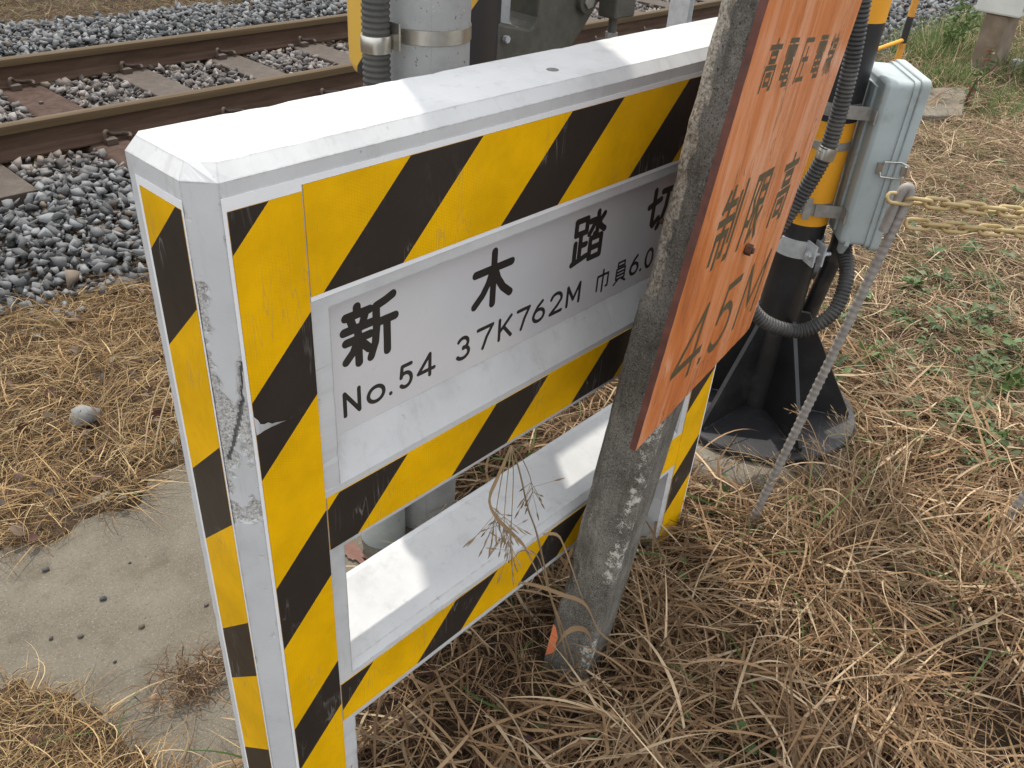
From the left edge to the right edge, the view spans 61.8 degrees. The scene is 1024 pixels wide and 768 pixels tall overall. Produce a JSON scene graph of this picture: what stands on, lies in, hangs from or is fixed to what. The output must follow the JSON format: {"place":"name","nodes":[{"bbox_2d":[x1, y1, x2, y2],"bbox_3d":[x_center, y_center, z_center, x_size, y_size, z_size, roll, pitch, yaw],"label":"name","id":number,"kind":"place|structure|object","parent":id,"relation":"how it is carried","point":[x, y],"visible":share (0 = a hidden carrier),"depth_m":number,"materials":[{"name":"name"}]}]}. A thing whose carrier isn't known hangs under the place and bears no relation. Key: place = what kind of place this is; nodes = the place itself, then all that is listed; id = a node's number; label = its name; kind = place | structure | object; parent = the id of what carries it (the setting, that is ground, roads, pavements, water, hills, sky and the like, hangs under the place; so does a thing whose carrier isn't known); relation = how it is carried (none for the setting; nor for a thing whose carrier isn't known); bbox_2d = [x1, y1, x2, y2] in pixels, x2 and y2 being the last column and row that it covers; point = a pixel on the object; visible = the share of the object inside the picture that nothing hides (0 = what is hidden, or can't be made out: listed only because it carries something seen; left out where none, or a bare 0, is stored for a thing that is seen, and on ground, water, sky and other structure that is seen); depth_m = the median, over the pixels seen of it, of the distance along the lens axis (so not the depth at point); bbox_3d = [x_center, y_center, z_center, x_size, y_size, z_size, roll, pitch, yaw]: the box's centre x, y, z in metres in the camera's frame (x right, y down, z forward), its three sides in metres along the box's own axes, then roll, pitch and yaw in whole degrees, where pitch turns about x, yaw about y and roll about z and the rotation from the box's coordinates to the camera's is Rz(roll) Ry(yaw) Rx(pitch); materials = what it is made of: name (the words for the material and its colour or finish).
{"place":"outdoors","nodes":[
{"label":"outdoors","id":0,"kind":"place"},
{"bbox_2d":[0,0,287,38],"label":"bank grass","id":1,"kind":"structure","parent":0,"point":[72,7],"depth_m":6.66,"materials":[{"name":"plant"}]},
{"bbox_2d":[0,465,540,767],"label":"path","id":2,"kind":"structure","parent":0,"point":[158,586],"depth_m":1.91,"materials":[{"name":"concrete"}]},
{"bbox_2d":[99,596,106,600],"bbox_3d":[-0.927,0.486,1.942,0.015,0.010,0.014,-5,35,-13],"label":"pebble","id":3,"kind":"object","parent":2,"relation":"on","point":[102,598],"visible":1,"depth_m":1.94,"materials":[{"name":"stone"}]},
{"bbox_2d":[361,508,405,548],"bbox_3d":[-0.324,0.337,2.148,0.118,0.201,0.118,30,42,33],"label":"pipe stub","id":4,"kind":"object","parent":2,"relation":"on","point":[391,529],"visible":0.27,"depth_m":2.11,"materials":[{"name":"grey plastic"}]},
{"bbox_2d":[0,0,1023,767],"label":"ground","id":5,"kind":"structure","parent":0,"point":[94,510],"depth_m":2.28,"materials":[{"name":"beige plant"}]},
{"bbox_2d":[71,405,99,427],"bbox_3d":[-1.225,0.086,2.451,0.072,0.053,0.085,30,42,33],"label":"pale rock","id":6,"kind":"object","parent":5,"relation":"on","point":[83,415],"visible":0.85,"depth_m":2.43,"materials":[{"name":"stone"}]},
{"bbox_2d":[0,371,179,477],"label":"dry grass tuft","id":7,"kind":"object","parent":5,"relation":"on","point":[107,435],"visible":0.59,"depth_m":2.37,"materials":[{"name":"beige plant"}]},
{"bbox_2d":[344,541,368,563],"bbox_3d":[-0.399,0.410,2.111,0.118,0.001,0.049,30,42,33],"label":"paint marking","id":8,"kind":"object","parent":5,"relation":"on","point":[353,550],"visible":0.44,"depth_m":2.10,"materials":[{"name":"pink paint"}]},
{"bbox_2d":[0,0,720,162],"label":"rail","id":9,"kind":"object","parent":5,"relation":"on","point":[40,135],"depth_m":4.53,"materials":[{"name":"brown metal"}]},
{"bbox_2d":[125,17,717,767],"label":"crossing barrier","id":10,"kind":"object","parent":5,"relation":"on","point":[379,303],"visible":0.87,"depth_m":1.19,"materials":[{"name":"yellow metal"}]},
{"bbox_2d":[347,0,501,75],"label":"striped guard","id":11,"kind":"object","parent":5,"relation":"on","point":[485,18],"visible":0.09,"depth_m":1.82,"materials":[{"name":"paint"}]},
{"bbox_2d":[389,0,471,528],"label":"concrete pole","id":12,"kind":"object","parent":5,"relation":"on","point":[431,36],"visible":0.28,"depth_m":1.54,"materials":[{"name":"grey concrete"}]},
{"bbox_2d":[360,0,391,86],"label":"corrugated conduit","id":13,"kind":"object","parent":12,"relation":"attached to","point":[376,42],"visible":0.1,"depth_m":1.50,"materials":[{"name":"grey plastic"}]},
{"bbox_2d":[0,0,985,323],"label":"ballast","id":14,"kind":"structure","parent":5,"relation":"on","point":[108,192],"depth_m":4.14,"materials":[{"name":"gravel"}]},
{"bbox_2d":[0,164,38,207],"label":"sleeper","id":15,"kind":"object","parent":14,"relation":"on","point":[14,187],"visible":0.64,"depth_m":3.72,"materials":[{"name":"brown concrete"}]},
{"bbox_2d":[1,77,133,185],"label":"sleeper","id":16,"kind":"object","parent":14,"relation":"on","point":[36,100],"visible":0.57,"depth_m":4.64,"materials":[{"name":"concrete"}]},
{"bbox_2d":[98,61,243,114],"bbox_3d":[-2.004,-1.674,5.056,2.050,0.250,0.259,30,42,33],"label":"sleeper","id":17,"kind":"object","parent":14,"relation":"on","point":[147,80],"visible":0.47,"depth_m":5.14,"materials":[{"name":"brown concrete"}]},
{"bbox_2d":[187,48,338,94],"bbox_3d":[-1.562,-1.918,5.465,2.050,0.250,0.259,30,42,33],"label":"sleeper","id":18,"kind":"object","parent":14,"relation":"on","point":[246,66],"visible":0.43,"depth_m":5.55,"materials":[{"name":"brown concrete"}]},
{"bbox_2d":[0,0,599,89],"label":"rail","id":19,"kind":"object","parent":14,"relation":"on","point":[70,63],"depth_m":5.44,"materials":[{"name":"brown metal"}]},
{"bbox_2d":[270,36,350,65],"bbox_3d":[-1.119,-2.161,5.875,2.050,0.250,0.259,30,42,33],"label":"sleeper","id":20,"kind":"object","parent":14,"relation":"on","point":[327,54],"visible":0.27,"depth_m":5.98,"materials":[{"name":"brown concrete"}]},
{"bbox_2d":[587,17,652,31],"bbox_3d":[0.651,-3.134,7.511,2.050,0.250,0.259,30,42,33],"label":"sleeper","id":21,"kind":"object","parent":14,"relation":"on","point":[594,19],"visible":0.12,"depth_m":7.43,"materials":[{"name":"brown concrete"}]},
{"bbox_2d":[594,2,694,21],"bbox_3d":[1.094,-3.378,7.920,2.050,0.250,0.259,30,42,33],"label":"sleeper","id":22,"kind":"object","parent":14,"relation":"on","point":[597,7],"visible":0.02,"depth_m":7.98,"materials":[{"name":"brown concrete"}]},
{"bbox_2d":[638,0,669,9],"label":"sleeper","id":23,"kind":"object","parent":14,"relation":"on","point":[659,3],"visible":0.01,"depth_m":8.35,"materials":[{"name":"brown concrete"}]},
{"bbox_2d":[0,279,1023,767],"bbox_3d":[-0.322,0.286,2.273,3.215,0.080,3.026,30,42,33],"label":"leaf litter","id":24,"kind":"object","parent":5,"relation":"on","point":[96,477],"visible":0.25,"depth_m":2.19,"materials":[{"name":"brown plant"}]},
{"bbox_2d":[464,445,628,693],"bbox_3d":[0.082,0.376,1.519,0.113,0.815,0.460,30,42,33],"label":"dry grass tuft","id":25,"kind":"object","parent":5,"relation":"on","point":[506,528],"visible":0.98,"depth_m":1.32,"materials":[{"name":"beige plant"}]},
{"bbox_2d":[497,0,635,59],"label":"gate machine","id":26,"kind":"object","parent":5,"relation":"on","point":[525,27],"visible":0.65,"depth_m":1.98,"materials":[{"name":"metal"}]},
{"bbox_2d":[543,0,759,687],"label":"leaning post","id":27,"kind":"object","parent":5,"relation":"on","point":[625,481],"visible":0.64,"depth_m":1.55,"materials":[{"name":"concrete"}]},
{"bbox_2d":[629,0,861,450],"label":"height limit board","id":28,"kind":"object","parent":27,"relation":"attached to","point":[790,64],"visible":0.94,"depth_m":1.33,"materials":[{"name":"orange wood"}]},
{"bbox_2d":[666,0,694,26],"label":"channel post","id":29,"kind":"object","parent":5,"relation":"on","point":[680,11],"visible":0.06,"depth_m":3.55,"materials":[{"name":"metal"}]},
{"bbox_2d":[691,428,859,494],"bbox_3d":[0.718,0.153,2.708,0.723,0.159,0.718,30,42,33],"label":"pole foundation","id":30,"kind":"object","parent":5,"relation":"on","point":[708,453],"visible":0.09,"depth_m":2.44,"materials":[{"name":"concrete"}]},
{"bbox_2d":[698,0,891,464],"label":"steel pole","id":31,"kind":"object","parent":30,"relation":"on","point":[762,379],"visible":0.66,"depth_m":2.50,"materials":[{"name":"black metal"}]},
{"bbox_2d":[776,234,830,267],"bbox_3d":[0.809,-0.391,2.373,0.171,0.060,0.142,30,42,33],"label":"pipe clamp","id":32,"kind":"object","parent":31,"relation":"attached to","point":[809,252],"visible":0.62,"depth_m":2.33,"materials":[{"name":"metal"}]},
{"bbox_2d":[752,0,871,338],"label":"corrugated conduit","id":33,"kind":"object","parent":31,"relation":"attached to","point":[829,146],"visible":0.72,"depth_m":2.11,"materials":[{"name":"black plastic"}]},
{"bbox_2d":[802,232,838,318],"bbox_3d":[0.880,-0.205,2.540,0.062,0.560,0.100,-16,39,-27],"label":"smooth duct","id":34,"kind":"object","parent":31,"relation":"attached to","point":[822,282],"visible":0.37,"depth_m":2.44,"materials":[{"name":"black paint"}]},
{"bbox_2d":[800,59,931,253],"bbox_3d":[0.870,-0.591,2.241,0.244,0.467,0.246,5,34,0],"label":"junction box","id":35,"kind":"object","parent":31,"relation":"attached to","point":[887,114],"visible":0.66,"depth_m":2.14,"materials":[{"name":"grey paint"}]},
{"bbox_2d":[530,159,1023,766],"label":"ground cover leaves","id":36,"kind":"object","parent":5,"relation":"on","point":[962,317],"visible":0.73,"depth_m":3.01,"materials":[{"name":"plant"}]},
{"bbox_2d":[703,403,874,585],"bbox_3d":[0.746,0.253,2.168,0.404,0.356,0.398,-13,38,-24],"label":"dry grass tuft","id":37,"kind":"object","parent":5,"relation":"on","point":[831,560],"visible":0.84,"depth_m":2.15,"materials":[{"name":"beige plant"}]},
{"bbox_2d":[759,264,819,299],"bbox_3d":[0.853,-0.208,2.874,0.370,0.438,0.062,-8,36,-17],"label":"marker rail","id":38,"kind":"object","parent":5,"relation":"on","point":[816,268],"depth_m":2.78,"materials":[{"name":"plastic"}]},
{"bbox_2d":[746,182,914,534],"bbox_3d":[0.716,0.028,2.056,0.228,1.048,0.032,-12,38,-23],"label":"rebar stake","id":39,"kind":"object","parent":5,"relation":"on","point":[892,220],"visible":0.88,"depth_m":1.96,"materials":[{"name":"grey metal"}]},
{"bbox_2d":[885,191,1023,218],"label":"chain","id":40,"kind":"object","parent":39,"relation":"hanging from","point":[947,204],"visible":1,"depth_m":1.82,"materials":[{"name":"yellow plastic"}]},
{"bbox_2d":[904,217,1023,238],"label":"chain","id":41,"kind":"object","parent":39,"relation":"hanging from","point":[981,229],"visible":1,"depth_m":1.84,"materials":[{"name":"yellow plastic"}]},
{"bbox_2d":[848,339,892,371],"bbox_3d":[1.232,-0.075,2.958,0.148,0.187,0.110,-5,35,-14],"label":"weed","id":42,"kind":"object","parent":5,"relation":"on","point":[873,349],"visible":0.49,"depth_m":2.94,"materials":[{"name":"green plant"}]},
{"bbox_2d":[747,526,1023,750],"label":"dry grass tuft","id":43,"kind":"object","parent":5,"relation":"on","point":[989,619],"visible":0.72,"depth_m":1.89,"materials":[{"name":"beige plant"}]},
{"bbox_2d":[878,0,918,60],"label":"marker post","id":44,"kind":"object","parent":5,"relation":"on","point":[902,41],"visible":0.54,"depth_m":6.18,"materials":[{"name":"yellow metal"}]},
{"bbox_2d":[920,87,966,123],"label":"concrete slab","id":45,"kind":"structure","parent":5,"relation":"on","point":[938,113],"depth_m":5.78,"materials":[{"name":"beige concrete"}]},
{"bbox_2d":[875,0,1023,145],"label":"green grass","id":46,"kind":"structure","parent":5,"relation":"on","point":[933,42],"depth_m":6.92,"materials":[{"name":"green plant"}]},
{"bbox_2d":[933,0,981,54],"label":"weed","id":47,"kind":"object","parent":5,"relation":"on","point":[964,25],"visible":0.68,"depth_m":7.15,"materials":[{"name":"green plant"}]},
{"bbox_2d":[960,47,999,108],"bbox_3d":[3.163,-2.037,5.819,0.189,0.475,0.190,30,42,33],"label":"weed","id":48,"kind":"object","parent":5,"relation":"on","point":[974,87],"visible":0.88,"depth_m":5.79,"materials":[{"name":"green plant"}]},
{"bbox_2d":[969,13,1019,75],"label":"stone pillar","id":49,"kind":"structure","parent":5,"relation":"on","point":[997,32],"depth_m":6.71,"materials":[{"name":"beige stone"}]},
{"bbox_2d":[975,0,1023,17],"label":"equipment cabinet","id":50,"kind":"object","parent":49,"relation":"on","point":[1012,8],"visible":1,"depth_m":6.51,"materials":[{"name":"paint"}]},
{"bbox_2d":[993,363,1023,399],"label":"weed","id":51,"kind":"object","parent":5,"relation":"on","point":[1005,387],"visible":0.79,"depth_m":2.87,"materials":[{"name":"green plant"}]},
{"bbox_2d":[994,489,1023,534],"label":"rebar stake","id":52,"kind":"object","parent":5,"relation":"on","point":[1019,500],"visible":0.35,"depth_m":2.25,"materials":[{"name":"grey metal"}]},
{"bbox_2d":[1008,59,1023,71],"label":"white block","id":53,"kind":"structure","parent":5,"relation":"on","point":[1014,60],"depth_m":6.93,"materials":[{"name":"paint"}]}
]}

